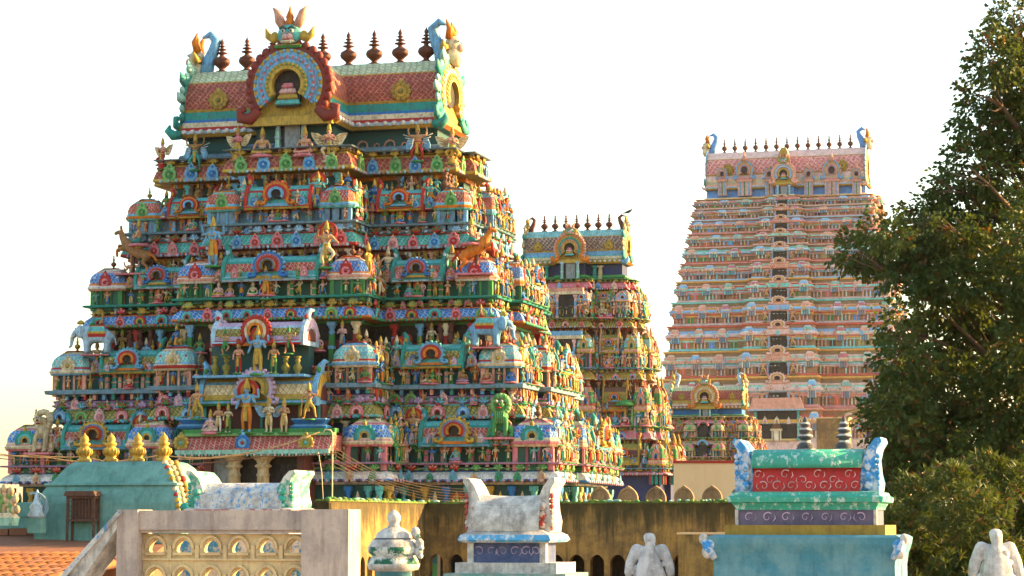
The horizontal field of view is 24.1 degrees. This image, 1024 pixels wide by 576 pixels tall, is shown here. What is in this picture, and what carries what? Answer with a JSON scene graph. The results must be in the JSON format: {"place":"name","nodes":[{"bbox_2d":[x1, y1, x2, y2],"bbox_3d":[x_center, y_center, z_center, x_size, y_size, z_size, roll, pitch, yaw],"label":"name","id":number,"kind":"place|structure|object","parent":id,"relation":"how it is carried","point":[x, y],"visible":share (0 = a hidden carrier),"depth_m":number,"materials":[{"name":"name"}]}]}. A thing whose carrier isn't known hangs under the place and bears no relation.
{"place":"outdoors","nodes":[
{"label":"outdoors","id":0,"kind":"place"},
{"bbox_2d":[0,528,163,575],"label":"tiled roof","id":1,"kind":"structure","parent":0,"point":[25,556],"depth_m":41.46,"materials":[{"name":"tile"}]},
{"bbox_2d":[0,484,19,525],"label":"leaf ornament","id":2,"kind":"object","parent":1,"relation":"on","point":[9,501],"visible":1,"depth_m":43.71,"materials":[{"name":"beige stone"}]},
{"bbox_2d":[0,502,33,535],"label":"teal parapet","id":3,"kind":"structure","parent":1,"relation":"on","point":[22,514],"depth_m":44.97,"materials":[{"name":"teal paint"}]},
{"bbox_2d":[27,489,48,532],"bbox_3d":[-8.683,4.091,44.003,0.384,0.796,0.327,-2,-6,15],"label":"parapet finial","id":4,"kind":"object","parent":1,"relation":"on","point":[36,519],"visible":1,"depth_m":43.91,"materials":[{"name":"white stone"}]},
{"bbox_2d":[34,433,196,542],"bbox_3d":[-7.104,3.888,44.974,3.150,2.349,2.385,-2,-6,15],"label":"roof shrine","id":5,"kind":"object","parent":1,"relation":"on","point":[86,497],"visible":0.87,"depth_m":44.33,"materials":[{"name":"teal paint"}]},
{"bbox_2d":[0,436,310,461],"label":"string light wire","id":6,"kind":"object","parent":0,"point":[169,456],"visible":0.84,"depth_m":51.88,"materials":[{"name":"gold metal"}]},
{"bbox_2d":[0,432,319,460],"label":"string light wire","id":7,"kind":"object","parent":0,"point":[177,459],"visible":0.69,"depth_m":52.18,"materials":[{"name":"gold metal"}]},
{"bbox_2d":[0,452,335,463],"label":"string light wire","id":8,"kind":"object","parent":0,"point":[188,463],"visible":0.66,"depth_m":52.88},
{"bbox_2d":[60,509,360,575],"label":"balustrade","id":9,"kind":"object","parent":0,"point":[328,540],"visible":1,"depth_m":19.84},
{"bbox_2d":[183,470,314,533],"bbox_3d":[-3.690,3.777,33.793,1.632,2.396,1.020,-2,-6,15],"label":"roof shrine","id":10,"kind":"object","parent":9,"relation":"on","point":[211,491],"visible":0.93,"depth_m":33.53,"materials":[{"name":"white stone"}]},
{"bbox_2d":[180,540,300,575],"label":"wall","id":11,"kind":"structure","parent":0,"point":[240,546],"depth_m":20.34,"materials":[{"name":"paint"}]},
{"bbox_2d":[0,5,624,575],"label":"temple tower","id":12,"kind":"structure","parent":0,"point":[314,243],"depth_m":104.69,"materials":[{"name":"multicoloured paint"}]},
{"bbox_2d":[275,125,306,146],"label":"doorway","id":13,"kind":"structure","parent":12,"relation":"in","point":[292,134],"depth_m":106.71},
{"bbox_2d":[318,452,323,498],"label":"hanging cable","id":14,"kind":"object","parent":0,"point":[321,475],"visible":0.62,"depth_m":66.61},
{"bbox_2d":[367,510,423,575],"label":"dome finial","id":15,"kind":"object","parent":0,"point":[395,548],"visible":1,"depth_m":25.67,"materials":[{"name":"white stone"}]},
{"bbox_2d":[0,0,1023,518],"label":"sky","id":16,"kind":"structure","parent":0,"point":[579,107],"materials":[{"name":"white"}]},
{"bbox_2d":[443,477,587,575],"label":"roof shrine","id":17,"kind":"object","parent":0,"point":[512,535],"visible":1,"depth_m":27.51,"materials":[{"name":"white stone"}]},
{"bbox_2d":[311,496,735,575],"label":"ochre wall","id":18,"kind":"structure","parent":0,"point":[604,536],"depth_m":67.23,"materials":[{"name":"paint"}]},
{"bbox_2d":[437,485,734,575],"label":"parapet wall","id":19,"kind":"structure","parent":0,"point":[654,492],"depth_m":91.03,"materials":[{"name":"brown paint"}]},
{"bbox_2d":[520,213,685,500],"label":"temple tower","id":20,"kind":"structure","parent":0,"point":[597,319],"depth_m":201.02,"materials":[{"name":"multicoloured paint"}]},
{"bbox_2d":[547,287,584,317],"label":"doorway","id":21,"kind":"structure","parent":20,"relation":"in","point":[566,296],"depth_m":201.07,"materials":[{"name":"beige paint"}]},
{"bbox_2d":[550,331,582,367],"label":"doorway","id":22,"kind":"structure","parent":20,"relation":"in","point":[557,335],"depth_m":200.14,"materials":[{"name":"blue paint"}]},
{"bbox_2d":[560,261,578,278],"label":"doorway","id":23,"kind":"structure","parent":20,"relation":"in","point":[570,270],"depth_m":202.70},
{"bbox_2d":[624,533,674,575],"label":"winged statue","id":24,"kind":"object","parent":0,"point":[649,556],"visible":1,"depth_m":24.80,"materials":[{"name":"white stone"}]},
{"bbox_2d":[673,461,738,500],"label":"cream wall","id":25,"kind":"structure","parent":0,"point":[697,478],"depth_m":139.46,"materials":[{"name":"paint"}]},
{"bbox_2d":[668,372,767,460],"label":"temple tower","id":26,"kind":"structure","parent":0,"point":[709,422],"depth_m":260.28,"materials":[{"name":"multicoloured paint"}]},
{"bbox_2d":[697,440,707,455],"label":"doorway","id":27,"kind":"structure","parent":26,"relation":"in","point":[702,448],"depth_m":258.44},
{"bbox_2d":[697,420,708,436],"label":"doorway","id":28,"kind":"structure","parent":26,"relation":"in","point":[703,430],"depth_m":259.13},
{"bbox_2d":[699,409,710,415],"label":"doorway","id":29,"kind":"structure","parent":26,"relation":"in","point":[702,412],"depth_m":260.46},
{"bbox_2d":[659,127,909,481],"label":"temple tower","id":30,"kind":"structure","parent":0,"point":[773,310],"depth_m":411.35,"materials":[{"name":"pink paint"}]},
{"bbox_2d":[748,397,805,440],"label":"doorway","id":31,"kind":"structure","parent":30,"relation":"in","point":[769,408],"depth_m":401.94,"materials":[{"name":"pink paint"}]},
{"bbox_2d":[758,345,796,375],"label":"doorway","id":32,"kind":"structure","parent":30,"relation":"in","point":[782,367],"depth_m":404.69,"materials":[{"name":"pink paint"}]},
{"bbox_2d":[757,372,798,397],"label":"doorway","id":33,"kind":"structure","parent":30,"relation":"in","point":[776,383],"depth_m":403.51,"materials":[{"name":"multicoloured paint"}]},
{"bbox_2d":[761,295,795,322],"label":"doorway","id":34,"kind":"structure","parent":30,"relation":"in","point":[781,301],"depth_m":406.97,"materials":[{"name":"multicoloured paint"}]},
{"bbox_2d":[760,319,796,347],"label":"doorway","id":35,"kind":"structure","parent":30,"relation":"in","point":[784,341],"depth_m":405.88,"materials":[{"name":"multicoloured paint"}]},
{"bbox_2d":[763,275,794,298],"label":"doorway","id":36,"kind":"structure","parent":30,"relation":"in","point":[775,279],"depth_m":408.17,"materials":[{"name":"multicoloured paint"}]},
{"bbox_2d":[764,257,794,277],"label":"doorway","id":37,"kind":"structure","parent":30,"relation":"in","point":[778,261],"depth_m":409.17,"materials":[{"name":"multicoloured paint"}]},
{"bbox_2d":[766,241,793,258],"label":"doorway","id":38,"kind":"structure","parent":30,"relation":"in","point":[778,244],"depth_m":410.17,"materials":[{"name":"multicoloured paint"}]},
{"bbox_2d":[768,228,792,242],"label":"doorway","id":39,"kind":"structure","parent":30,"relation":"in","point":[779,230],"depth_m":411.17,"materials":[{"name":"multicoloured paint"}]},
{"bbox_2d":[769,214,792,229],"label":"doorway","id":40,"kind":"structure","parent":30,"relation":"in","point":[775,225],"depth_m":412.07,"materials":[{"name":"multicoloured paint"}]},
{"bbox_2d":[772,194,790,204],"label":"doorway","id":41,"kind":"structure","parent":30,"relation":"in","point":[782,196],"depth_m":413.99,"materials":[{"name":"multicoloured paint"}]},
{"bbox_2d":[770,203,792,215],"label":"doorway","id":42,"kind":"structure","parent":30,"relation":"in","point":[784,206],"depth_m":413.08,"materials":[{"name":"multicoloured paint"}]},
{"bbox_2d":[776,185,790,194],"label":"doorway","id":43,"kind":"structure","parent":30,"relation":"in","point":[780,189],"depth_m":416.22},
{"bbox_2d":[699,415,912,575],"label":"roof shrine","id":44,"kind":"object","parent":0,"point":[805,507],"visible":1,"depth_m":24.45,"materials":[{"name":"blue paint"}]},
{"bbox_2d":[815,417,851,448],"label":"plaster block","id":45,"kind":"structure","parent":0,"point":[825,440],"depth_m":109.94,"materials":[{"name":"beige paint"}]},
{"bbox_2d":[968,529,1023,575],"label":"winged statue","id":46,"kind":"object","parent":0,"point":[997,556],"visible":1,"depth_m":24.79,"materials":[{"name":"white stone"}]},
{"label":"ground","id":47,"kind":"structure","parent":0,"visible":0},
{"bbox_2d":[322,429,332,496],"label":"thin pole","id":48,"kind":"object","parent":47,"relation":"on","point":[332,462],"visible":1,"depth_m":65.83,"materials":[{"name":"metal"}]},
{"bbox_2d":[334,462,450,498],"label":"cable","id":49,"kind":"object","parent":48,"relation":"attached to","point":[395,488],"visible":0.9,"depth_m":66.37,"materials":[{"name":"black metal"}]},
{"bbox_2d":[335,455,453,493],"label":"cable","id":50,"kind":"object","parent":48,"relation":"attached to","point":[393,482],"visible":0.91,"depth_m":66.09,"materials":[{"name":"black metal"}]},
{"bbox_2d":[333,446,456,488],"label":"cable","id":51,"kind":"object","parent":48,"relation":"attached to","point":[393,477],"visible":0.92,"depth_m":65.80,"materials":[{"name":"black metal"}]},
{"bbox_2d":[334,466,464,501],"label":"cable","id":52,"kind":"object","parent":48,"relation":"attached to","point":[403,493],"visible":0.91,"depth_m":66.51,"materials":[{"name":"black metal"}]},
{"bbox_2d":[334,458,464,496],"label":"cable","id":53,"kind":"object","parent":48,"relation":"attached to","point":[401,487],"visible":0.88,"depth_m":66.23,"materials":[{"name":"black metal"}]},
{"bbox_2d":[335,451,465,491],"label":"cable","id":54,"kind":"object","parent":48,"relation":"attached to","point":[402,482],"visible":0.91,"depth_m":65.94,"materials":[{"name":"black metal"}]},
{"bbox_2d":[677,532,724,575],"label":"wall pier","id":55,"kind":"structure","parent":47,"relation":"on","point":[692,561],"depth_m":63.52,"materials":[{"name":"paint"}]},
{"bbox_2d":[828,409,889,468],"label":"palm tree","id":56,"kind":"object","parent":47,"relation":"on","point":[849,422],"visible":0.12,"depth_m":84.92,"materials":[{"name":"green plant"}]},
{"bbox_2d":[824,0,1023,573],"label":"neem tree","id":57,"kind":"object","parent":47,"relation":"on","point":[916,423],"visible":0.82,"depth_m":59.39,"materials":[{"name":"green plant"}]},
{"bbox_2d":[883,445,1023,575],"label":"bamboo shrub","id":58,"kind":"object","parent":47,"relation":"on","point":[1000,507],"visible":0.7,"depth_m":46.95,"materials":[{"name":"green plant"}]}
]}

